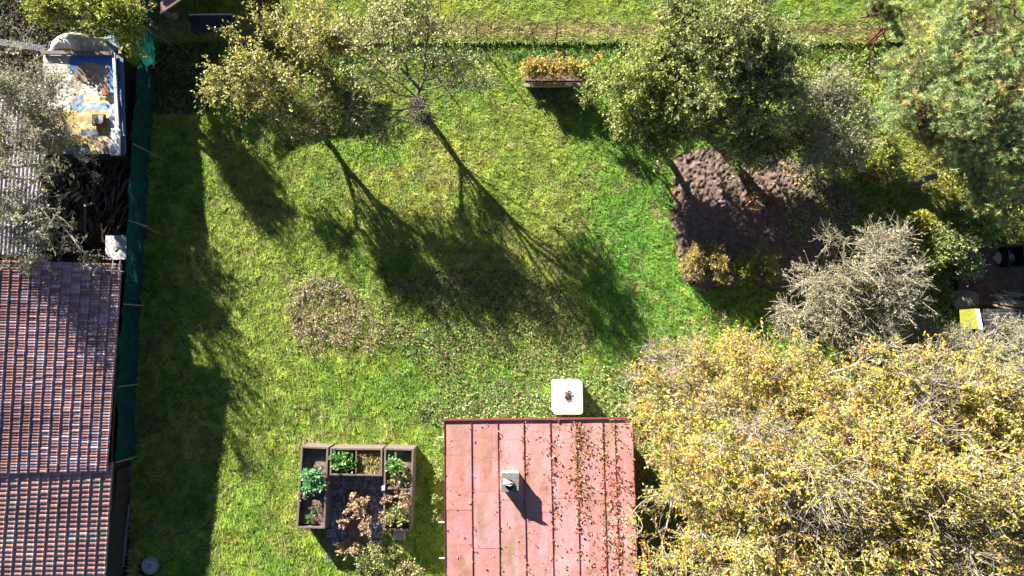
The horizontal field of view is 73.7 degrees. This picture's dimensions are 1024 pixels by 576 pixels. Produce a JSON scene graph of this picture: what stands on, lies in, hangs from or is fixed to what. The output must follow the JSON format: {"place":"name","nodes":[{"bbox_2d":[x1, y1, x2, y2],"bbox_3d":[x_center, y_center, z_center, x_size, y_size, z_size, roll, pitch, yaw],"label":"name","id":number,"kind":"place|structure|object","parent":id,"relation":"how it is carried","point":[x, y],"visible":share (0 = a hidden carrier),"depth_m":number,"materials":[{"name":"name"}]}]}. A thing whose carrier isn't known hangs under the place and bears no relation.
{"place":"outdoors","nodes":[
{"label":"outdoors","id":0,"kind":"place"},
{"bbox_2d":[0,0,166,575],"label":"yard ground","id":1,"kind":"structure","parent":0,"point":[128,169],"depth_m":25.36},
{"bbox_2d":[0,39,44,50],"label":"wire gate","id":2,"kind":"structure","parent":1,"relation":"on","point":[23,45],"depth_m":25.03,"materials":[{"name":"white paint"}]},
{"bbox_2d":[0,96,59,255],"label":"corrugated roof","id":3,"kind":"structure","parent":1,"relation":"on","point":[19,173],"depth_m":23.79,"materials":[{"name":"grey metal"}]},
{"bbox_2d":[0,22,108,276],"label":"lichen tree","id":4,"kind":"object","parent":1,"relation":"on","point":[38,125],"visible":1,"depth_m":22.42,"materials":[{"name":"grey plant"}]},
{"bbox_2d":[0,260,128,575],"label":"tiled house","id":5,"kind":"structure","parent":1,"relation":"on","point":[60,330],"depth_m":22.85,"materials":[{"name":"tile"}]},
{"bbox_2d":[104,259,123,276],"bbox_3d":[-13.417,-0.680,23.035,0.673,0.030,0.588,0,86,0],"label":"metal bracket","id":6,"kind":"object","parent":5,"relation":"on","point":[112,270],"visible":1,"depth_m":23.02,"materials":[{"name":"grey metal"}]},
{"bbox_2d":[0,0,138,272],"bbox_3d":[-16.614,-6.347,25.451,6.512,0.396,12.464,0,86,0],"label":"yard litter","id":7,"kind":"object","parent":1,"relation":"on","point":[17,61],"visible":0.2,"depth_m":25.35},
{"bbox_2d":[41,50,136,165],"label":"tarp shed","id":8,"kind":"structure","parent":1,"relation":"on","point":[94,73],"depth_m":24.00,"materials":[{"name":"white plastic"}]},
{"bbox_2d":[47,32,127,52],"bbox_3d":[-15.151,-8.706,24.794,2.655,1.657,1.032,0,86,0],"label":"plastic sheet","id":9,"kind":"object","parent":8,"relation":"attached to","point":[78,41],"visible":0.88,"depth_m":24.08,"materials":[{"name":"plastic"}]},
{"bbox_2d":[92,114,105,125],"bbox_3d":[-14.394,-5.848,23.782,0.440,0.123,0.400,0,86,0],"label":"chimney","id":10,"kind":"object","parent":8,"relation":"on","point":[98,119],"visible":1,"depth_m":23.73,"materials":[{"name":"concrete"}]},
{"bbox_2d":[16,0,164,59],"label":"leafy bush","id":11,"kind":"object","parent":1,"relation":"on","point":[121,17],"visible":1,"depth_m":23.15,"materials":[{"name":"green plant"}]},
{"bbox_2d":[50,159,140,245],"bbox_3d":[-15.285,-3.687,24.900,3.491,0.829,4.297,-7,86,-1],"label":"brushwood pile","id":12,"kind":"object","parent":1,"relation":"on","point":[93,226],"visible":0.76,"depth_m":24.86,"materials":[{"name":"brown wood"}]},
{"bbox_2d":[105,235,127,259],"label":"capped pillar","id":13,"kind":"structure","parent":1,"relation":"on","point":[116,247],"depth_m":24.42,"materials":[{"name":"concrete"}]},
{"bbox_2d":[112,465,130,566],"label":"plank wall","id":14,"kind":"structure","parent":1,"relation":"on","point":[120,502],"depth_m":24.09,"materials":[{"name":"brown wood"}]},
{"bbox_2d":[118,43,138,67],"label":"bush","id":15,"kind":"object","parent":1,"relation":"on","point":[132,61],"visible":0.5,"depth_m":24.97,"materials":[{"name":"green plant"}]},
{"bbox_2d":[114,0,172,462],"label":"netting fence","id":16,"kind":"object","parent":1,"relation":"on","point":[137,193],"visible":0.97,"depth_m":24.53,"materials":[{"name":"green fabric"}]},
{"bbox_2d":[324,475,383,562],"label":"paving","id":17,"kind":"structure","parent":0,"point":[336,535],"depth_m":24.45,"materials":[{"name":"stone"}]},
{"bbox_2d":[333,541,346,552],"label":"withered plant","id":18,"kind":"object","parent":17,"relation":"on","point":[337,545],"visible":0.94,"depth_m":23.94,"materials":[{"name":"brown plant"}]},
{"bbox_2d":[337,547,354,559],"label":"withered plant","id":19,"kind":"object","parent":17,"relation":"on","point":[346,550],"visible":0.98,"depth_m":23.88,"materials":[{"name":"brown plant"}]},
{"bbox_2d":[347,541,360,557],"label":"withered plant","id":20,"kind":"object","parent":17,"relation":"on","point":[357,547],"visible":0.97,"depth_m":23.95,"materials":[{"name":"brown plant"}]},
{"bbox_2d":[346,489,368,543],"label":"planting soil","id":21,"kind":"structure","parent":17,"relation":"on","point":[353,530],"depth_m":24.40,"materials":[{"name":"brown soil"}]},
{"bbox_2d":[336,516,350,528],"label":"withered plant","id":22,"kind":"object","parent":21,"relation":"on","point":[345,520],"visible":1,"depth_m":23.77,"materials":[{"name":"brown plant"}]},
{"bbox_2d":[342,502,358,515],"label":"withered plant","id":23,"kind":"object","parent":21,"relation":"on","point":[345,511],"visible":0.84,"depth_m":23.78,"materials":[{"name":"brown plant"}]},
{"bbox_2d":[349,491,358,505],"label":"withered plant","id":24,"kind":"object","parent":21,"relation":"on","point":[352,495],"visible":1,"depth_m":23.84,"materials":[{"name":"brown plant"}]},
{"bbox_2d":[350,504,366,518],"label":"withered plant","id":25,"kind":"object","parent":21,"relation":"on","point":[362,511],"visible":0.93,"depth_m":23.77,"materials":[{"name":"brown plant"}]},
{"bbox_2d":[357,495,370,506],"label":"withered plant","id":26,"kind":"object","parent":21,"relation":"on","point":[363,502],"visible":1,"depth_m":23.72,"materials":[{"name":"brown plant"}]},
{"bbox_2d":[358,515,372,530],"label":"withered plant","id":27,"kind":"object","parent":17,"relation":"on","point":[361,523],"visible":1,"depth_m":23.58,"materials":[{"name":"brown plant"}]},
{"bbox_2d":[360,526,371,537],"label":"withered plant","id":28,"kind":"object","parent":17,"relation":"on","point":[368,532],"visible":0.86,"depth_m":23.74,"materials":[{"name":"brown plant"}]},
{"bbox_2d":[124,42,1023,575],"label":"lawn","id":29,"kind":"structure","parent":0,"point":[568,309],"depth_m":25.02,"materials":[{"name":"green plant"}]},
{"bbox_2d":[141,556,158,574],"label":"drain cover","id":30,"kind":"object","parent":29,"relation":"on","point":[149,565],"visible":1,"depth_m":24.29,"materials":[{"name":"metal"}]},
{"bbox_2d":[152,1,247,116],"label":"shade litter","id":31,"kind":"object","parent":29,"relation":"on","point":[181,82],"visible":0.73,"depth_m":25.58,"materials":[{"name":"plant"}]},
{"bbox_2d":[191,0,376,156],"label":"apple tree","id":32,"kind":"object","parent":29,"relation":"on","point":[251,91],"visible":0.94,"depth_m":22.28,"materials":[{"name":"green plant"}]},
{"bbox_2d":[296,442,334,528],"bbox_3d":[-6.909,6.928,24.083,1.051,0.912,2.804,0,86,0],"label":"raised bed","id":33,"kind":"object","parent":29,"relation":"on","point":[314,455],"visible":0.81,"depth_m":23.83,"materials":[{"name":"brown wood"}]},
{"bbox_2d":[298,467,330,497],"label":"kale plant","id":34,"kind":"object","parent":33,"relation":"on","point":[314,477],"visible":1,"depth_m":23.44,"materials":[{"name":"green plant"}]},
{"bbox_2d":[282,266,381,361],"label":"dry plants","id":35,"kind":"object","parent":29,"relation":"on","point":[326,318],"visible":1,"depth_m":24.87,"materials":[{"name":"brown plant"}]},
{"bbox_2d":[330,444,386,475],"bbox_3d":[-5.407,6.075,24.147,1.831,0.912,0.962,0,86,0],"label":"raised bed","id":36,"kind":"object","parent":29,"relation":"on","point":[350,448],"visible":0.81,"depth_m":23.90,"materials":[{"name":"brown wood"}]},
{"bbox_2d":[327,449,349,470],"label":"strawberry plant","id":37,"kind":"object","parent":36,"relation":"on","point":[338,463],"visible":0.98,"depth_m":23.65,"materials":[{"name":"green plant"}]},
{"bbox_2d":[340,453,358,472],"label":"strawberry plant","id":38,"kind":"object","parent":36,"relation":"on","point":[349,465],"visible":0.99,"depth_m":23.69,"materials":[{"name":"green plant"}]},
{"bbox_2d":[355,450,380,476],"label":"straw mulch","id":39,"kind":"object","parent":36,"relation":"in","point":[365,469],"visible":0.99,"depth_m":23.85,"materials":[{"name":"beige plant"}]},
{"bbox_2d":[353,538,387,574],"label":"flower clump","id":40,"kind":"object","parent":29,"relation":"on","point":[366,560],"visible":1,"depth_m":23.73,"materials":[{"name":"green plant"}]},
{"bbox_2d":[370,551,409,575],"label":"flower clump","id":41,"kind":"object","parent":29,"relation":"on","point":[386,562],"visible":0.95,"depth_m":23.77,"materials":[{"name":"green plant"}]},
{"bbox_2d":[382,541,405,565],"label":"flower clump","id":42,"kind":"object","parent":29,"relation":"on","point":[396,552],"visible":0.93,"depth_m":23.99,"materials":[{"name":"green plant"}]},
{"bbox_2d":[393,530,404,539],"bbox_3d":[-4.018,8.769,24.312,0.426,0.200,0.368,0,86,0],"label":"concrete block","id":43,"kind":"object","parent":29,"relation":"on","point":[398,535],"depth_m":24.21,"materials":[{"name":"grey concrete"}]},
{"bbox_2d":[383,444,416,530],"bbox_3d":[-3.933,6.996,24.078,1.039,0.912,2.820,0,86,0],"label":"raised bed","id":44,"kind":"object","parent":29,"relation":"on","point":[407,454],"visible":0.66,"depth_m":23.85,"materials":[{"name":"brown wood"}]},
{"bbox_2d":[378,510,390,526],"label":"dried plant","id":45,"kind":"object","parent":44,"relation":"on","point":[385,517],"visible":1,"depth_m":23.37,"materials":[{"name":"brown plant"}]},
{"bbox_2d":[380,494,393,503],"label":"dried plant","id":46,"kind":"object","parent":44,"relation":"on","point":[382,500],"visible":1,"depth_m":23.52,"materials":[{"name":"brown plant"}]},
{"bbox_2d":[384,454,406,475],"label":"parsley plant","id":47,"kind":"object","parent":44,"relation":"on","point":[393,468],"visible":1,"depth_m":23.57,"materials":[{"name":"green plant"}]},
{"bbox_2d":[383,500,411,526],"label":"squash plant","id":48,"kind":"object","parent":44,"relation":"on","point":[397,515],"visible":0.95,"depth_m":23.45,"materials":[{"name":"green plant"}]},
{"bbox_2d":[386,466,410,487],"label":"dried plant","id":49,"kind":"object","parent":44,"relation":"on","point":[399,478],"visible":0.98,"depth_m":23.64,"materials":[{"name":"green plant"}]},
{"bbox_2d":[394,487,410,509],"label":"dried plant","id":50,"kind":"object","parent":44,"relation":"on","point":[401,496],"visible":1,"depth_m":23.43,"materials":[{"name":"brown plant"}]},
{"bbox_2d":[385,556,424,575],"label":"flower clump","id":51,"kind":"object","parent":29,"relation":"on","point":[410,569],"visible":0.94,"depth_m":23.85,"materials":[{"name":"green plant"}]},
{"bbox_2d":[306,0,505,159],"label":"plum tree","id":52,"kind":"object","parent":29,"relation":"on","point":[389,14],"visible":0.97,"depth_m":21.97,"materials":[{"name":"green plant"}]},
{"bbox_2d":[400,88,441,137],"bbox_3d":[-3.130,-6.046,24.323,1.663,2.597,1.424,43,87,3],"label":"dead twig cluster","id":53,"kind":"object","parent":52,"relation":"attached to","point":[421,105],"visible":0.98,"depth_m":23.80,"materials":[{"name":"grey plant"}]},
{"bbox_2d":[428,508,442,522],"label":"wall weed","id":54,"kind":"object","parent":29,"relation":"on","point":[433,512],"depth_m":24.06,"materials":[{"name":"green plant"}]},
{"bbox_2d":[429,467,443,483],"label":"wall weed","id":55,"kind":"object","parent":29,"relation":"on","point":[439,472],"depth_m":24.11,"materials":[{"name":"green plant"}]},
{"bbox_2d":[430,491,443,504],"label":"wall weed","id":56,"kind":"object","parent":29,"relation":"on","point":[434,497],"depth_m":24.04,"materials":[{"name":"green plant"}]},
{"bbox_2d":[154,42,720,575],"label":"clover","id":57,"kind":"object","parent":29,"relation":"on","point":[398,290],"visible":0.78,"depth_m":25.00,"materials":[{"name":"green plant"}]},
{"bbox_2d":[432,436,443,452],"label":"wall weed","id":58,"kind":"object","parent":29,"relation":"on","point":[438,444],"depth_m":24.24,"materials":[{"name":"green plant"}]},
{"bbox_2d":[156,54,797,573],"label":"fallen leaves","id":59,"kind":"object","parent":29,"relation":"on","point":[580,334],"visible":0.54,"depth_m":24.87,"materials":[{"name":"brown plant"}]},
{"bbox_2d":[371,256,596,404],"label":"weeds","id":60,"kind":"object","parent":29,"relation":"on","point":[482,324],"visible":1,"depth_m":24.87,"materials":[{"name":"green plant"}]},
{"bbox_2d":[152,38,897,116],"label":"edge weeds","id":61,"kind":"object","parent":29,"relation":"on","point":[270,45],"visible":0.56,"depth_m":25.60,"materials":[{"name":"green plant"}]},
{"bbox_2d":[438,417,637,575],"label":"red roofed house","id":62,"kind":"structure","parent":29,"relation":"on","point":[486,470],"depth_m":22.01,"materials":[{"name":"metal"}]},
{"bbox_2d":[444,421,637,575],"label":"roof leaves","id":63,"kind":"object","parent":62,"relation":"on","point":[584,480],"visible":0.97,"depth_m":21.99,"materials":[{"name":"brown plant"}]},
{"bbox_2d":[395,345,689,427],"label":"broadleaf weeds","id":64,"kind":"object","parent":29,"relation":"on","point":[512,399],"visible":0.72,"depth_m":24.64,"materials":[{"name":"green plant"}]},
{"bbox_2d":[523,68,580,86],"bbox_3d":[1.489,-7.833,25.427,2.127,0.460,0.842,0,86,0],"label":"timber planter","id":65,"kind":"object","parent":29,"relation":"on","point":[563,81],"visible":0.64,"depth_m":25.27,"materials":[{"name":"brown wood"}]},
{"bbox_2d":[518,48,603,82],"bbox_3d":[1.839,-7.996,24.966,3.257,1.616,1.265,-8,86,-1],"label":"raspberry hedge","id":66,"kind":"object","parent":65,"relation":"in","point":[536,68],"visible":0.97,"depth_m":24.61,"materials":[{"name":"yellow plant"}]},
{"bbox_2d":[528,87,597,115],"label":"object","id":67,"kind":"object","parent":29,"relation":"on","point":[553,101],"visible":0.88,"depth_m":25.50,"materials":[{"name":"plant"}]},
{"bbox_2d":[551,379,582,414],"bbox_3d":[1.949,3.847,24.223,1.040,1.115,1.166,0,86,0],"label":"water tank","id":68,"kind":"object","parent":29,"relation":"on","point":[574,406],"visible":1,"depth_m":23.70,"materials":[{"name":"white plastic"}]},
{"bbox_2d":[566,84,580,102],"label":"leafy plant","id":69,"kind":"object","parent":29,"relation":"on","point":[575,93],"visible":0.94,"depth_m":25.22,"materials":[{"name":"green plant"}]},
{"bbox_2d":[576,25,710,170],"bbox_3d":[4.678,-6.420,23.301,3.830,4.722,4.726,-27,86,-2],"label":"apple tree","id":70,"kind":"object","parent":29,"relation":"on","point":[645,72],"visible":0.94,"depth_m":22.40,"materials":[{"name":"green plant"}]},
{"bbox_2d":[404,25,885,42],"bbox_3d":[4.743,-9.295,25.090,17.254,1.351,0.058,0,86,0],"label":"wire fence","id":71,"kind":"object","parent":29,"relation":"on","point":[557,28],"visible":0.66,"depth_m":25.03,"materials":[{"name":"green metal"}]},
{"bbox_2d":[641,0,829,181],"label":"pear tree","id":72,"kind":"object","parent":29,"relation":"on","point":[747,34],"visible":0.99,"depth_m":21.50,"materials":[{"name":"green plant"}]},
{"bbox_2d":[670,147,863,293],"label":"garden soil","id":73,"kind":"structure","parent":29,"relation":"on","point":[708,210],"depth_m":25.14,"materials":[{"name":"brown soil"}]},
{"bbox_2d":[677,240,735,284],"bbox_3d":[6.990,-0.888,24.372,2.229,1.760,1.671,0,86,0],"label":"currant shrub","id":74,"kind":"object","parent":73,"relation":"on","point":[695,262],"visible":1,"depth_m":24.34,"materials":[{"name":"yellow plant"}]},
{"bbox_2d":[742,191,765,216],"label":"dahlia plant","id":75,"kind":"object","parent":73,"relation":"on","point":[753,210],"visible":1,"depth_m":24.84,"materials":[{"name":"brown plant"}]},
{"bbox_2d":[728,238,787,286],"bbox_3d":[8.719,-0.891,24.425,2.097,1.640,1.749,0,86,0],"label":"currant shrub","id":76,"kind":"object","parent":73,"relation":"on","point":[745,267],"visible":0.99,"depth_m":24.22,"materials":[{"name":"green plant"}]},
{"bbox_2d":[762,192,782,210],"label":"dahlia plant","id":77,"kind":"object","parent":73,"relation":"on","point":[771,203],"visible":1,"depth_m":24.95,"materials":[{"name":"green plant"}]},
{"bbox_2d":[606,313,1023,575],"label":"walnut tree","id":78,"kind":"object","parent":29,"relation":"on","point":[885,501],"visible":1,"depth_m":18.19,"materials":[{"name":"yellow plant"}]},
{"bbox_2d":[628,356,1023,575],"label":"walnut litter","id":79,"kind":"object","parent":29,"relation":"on","point":[658,520],"visible":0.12,"depth_m":24.43,"materials":[{"name":"yellow plant"}]},
{"bbox_2d":[788,53,885,184],"bbox_3d":[11.095,-5.653,23.511,3.875,4.166,3.934,0,86,0],"label":"hawthorn tree","id":80,"kind":"object","parent":29,"relation":"on","point":[825,144],"visible":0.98,"depth_m":22.67,"materials":[{"name":"green plant"}]},
{"bbox_2d":[833,135,869,175],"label":"garden shrub","id":81,"kind":"object","parent":29,"relation":"on","point":[849,164],"visible":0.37,"depth_m":24.49,"materials":[{"name":"green plant"}]},
{"bbox_2d":[764,212,939,373],"bbox_3d":[11.110,0.143,22.343,4.456,5.634,5.464,28,86,2],"label":"blackthorn tree","id":82,"kind":"object","parent":29,"relation":"on","point":[848,289],"visible":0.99,"depth_m":21.30,"materials":[{"name":"grey plant"}]},
{"bbox_2d":[843,28,891,80],"bbox_3d":[13.329,-8.504,24.936,1.871,1.464,1.470,0,86,0],"label":"iron frame","id":83,"kind":"object","parent":29,"relation":"on","point":[878,34],"visible":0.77,"depth_m":25.13,"materials":[{"name":"brown"}]},
{"bbox_2d":[855,155,900,188],"bbox_3d":[13.351,-4.195,24.799,1.222,1.477,1.305,-15,86,-1],"label":"garden shrub","id":84,"kind":"object","parent":29,"relation":"on","point":[884,177],"visible":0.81,"depth_m":24.61,"materials":[{"name":"green plant"}]},
{"bbox_2d":[861,131,907,171],"bbox_3d":[13.372,-4.827,24.668,1.850,1.754,1.529,0,86,0],"label":"garden shrub","id":85,"kind":"object","parent":29,"relation":"on","point":[891,151],"visible":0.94,"depth_m":24.26,"materials":[{"name":"green plant"}]},
{"bbox_2d":[891,265,931,298],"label":"garden shrub","id":86,"kind":"object","parent":29,"relation":"on","point":[919,288],"visible":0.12,"depth_m":24.32,"materials":[{"name":"grey plant"}]},
{"bbox_2d":[900,209,941,238],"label":"garden shrub","id":87,"kind":"object","parent":29,"relation":"on","point":[922,222],"visible":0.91,"depth_m":24.35,"materials":[{"name":"green plant"}]},
{"bbox_2d":[908,173,937,188],"bbox_3d":[14.890,-3.860,24.814,0.515,1.111,0.304,-11,86,-1],"label":"log","id":88,"kind":"object","parent":29,"relation":"on","point":[914,184],"visible":1,"depth_m":24.57,"materials":[{"name":"grey wood"}]},
{"bbox_2d":[907,235,950,275],"bbox_3d":[14.760,-1.051,24.517,1.513,1.591,1.626,22,86,2],"label":"garden shrub","id":89,"kind":"object","parent":29,"relation":"on","point":[931,254],"visible":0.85,"depth_m":24.21,"materials":[{"name":"green plant"}]},
{"bbox_2d":[917,221,961,262],"bbox_3d":[15.320,-1.591,24.450,1.404,1.699,1.564,-26,86,-2],"label":"garden shrub","id":90,"kind":"object","parent":29,"relation":"on","point":[942,236],"visible":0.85,"depth_m":24.11,"materials":[{"name":"green plant"}]},
{"bbox_2d":[864,0,1023,229],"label":"pine tree","id":91,"kind":"object","parent":29,"relation":"on","point":[952,22],"visible":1,"depth_m":21.62,"materials":[{"name":"green plant"}]},
{"bbox_2d":[878,295,1023,397],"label":"blackthorn tree","id":92,"kind":"object","parent":29,"relation":"on","point":[1012,338],"visible":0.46,"depth_m":21.74,"materials":[{"name":"grey plant"}]},
{"bbox_2d":[945,228,983,267],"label":"garden shrub","id":93,"kind":"object","parent":29,"relation":"on","point":[965,243],"visible":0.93,"depth_m":23.98,"materials":[{"name":"green plant"}]},
{"bbox_2d":[952,249,991,286],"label":"garden shrub","id":94,"kind":"object","parent":29,"relation":"on","point":[974,268],"visible":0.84,"depth_m":24.30,"materials":[{"name":"green plant"}]},
{"bbox_2d":[953,206,1008,250],"bbox_3d":[16.733,-2.154,24.353,1.618,1.971,1.508,-35,87,-2],"label":"garden shrub","id":95,"kind":"object","parent":29,"relation":"on","point":[987,230],"visible":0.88,"depth_m":24.10,"materials":[{"name":"green plant"}]},
{"bbox_2d":[959,308,1023,333],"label":"covered woodstack","id":96,"kind":"object","parent":29,"relation":"on","point":[975,315],"visible":0.69,"depth_m":24.07,"materials":[{"name":"yellow plastic"}]},
{"bbox_2d":[999,246,1023,267],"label":"black tub","id":97,"kind":"object","parent":29,"relation":"on","point":[1018,254],"visible":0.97,"depth_m":24.73,"materials":[{"name":"black plastic"}]},
{"bbox_2d":[136,0,1023,45],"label":"meadow","id":98,"kind":"structure","parent":0,"point":[561,25],"depth_m":25.67,"materials":[{"name":"green plant"}]},
{"bbox_2d":[190,16,234,36],"bbox_3d":[-11.057,-9.668,25.434,1.500,0.720,0.600,0,86,0],"label":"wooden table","id":99,"kind":"object","parent":98,"relation":"on","point":[199,23],"visible":0.81,"depth_m":25.08,"materials":[{"name":"blue wood"}]},
{"bbox_2d":[189,13,240,24],"bbox_3d":[-11.145,-9.974,25.360,2.114,0.931,0.312,9,86,1],"label":"pipe rail","id":100,"kind":"object","parent":98,"relation":"on","point":[217,14],"visible":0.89,"depth_m":24.91,"materials":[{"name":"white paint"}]},
{"bbox_2d":[160,0,277,23],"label":"garden hut","id":101,"kind":"object","parent":98,"relation":"on","point":[166,5],"visible":0.75,"depth_m":23.65,"materials":[{"name":"wood"}]},
{"bbox_2d":[859,0,949,32],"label":"pine tree","id":102,"kind":"object","parent":98,"relation":"on","point":[892,8],"visible":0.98,"depth_m":23.33,"materials":[{"name":"green plant"}]},
{"bbox_2d":[956,244,1023,308],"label":"bare soil","id":103,"kind":"structure","parent":0,"point":[996,278],"depth_m":24.94,"materials":[{"name":"brown soil"}]},
{"bbox_2d":[951,290,979,309],"bbox_3d":[16.528,0.448,24.924,1.000,0.530,0.775,0,86,0],"label":"boulder","id":104,"kind":"object","parent":103,"relation":"on","point":[966,299],"visible":0.98,"depth_m":24.76,"materials":[{"name":"stone"}]},
{"bbox_2d":[992,250,1014,263],"bbox_3d":[18.003,-1.095,25.025,0.884,0.421,0.586,0,86,0],"label":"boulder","id":105,"kind":"object","parent":103,"relation":"on","point":[997,258],"visible":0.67,"depth_m":24.93,"materials":[{"name":"stone"}]},
{"bbox_2d":[989,289,1023,308],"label":"board pile","id":106,"kind":"object","parent":103,"relation":"on","point":[1005,300],"visible":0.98,"depth_m":24.68,"materials":[{"name":"grey wood"}]},
{"label":"ground","id":107,"kind":"structure","parent":0,"visible":0},
{"bbox_2d":[673,43,1023,384],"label":"undergrowth","id":108,"kind":"object","parent":107,"relation":"on","point":[877,198],"visible":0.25,"depth_m":25.14,"materials":[{"name":"green plant"}]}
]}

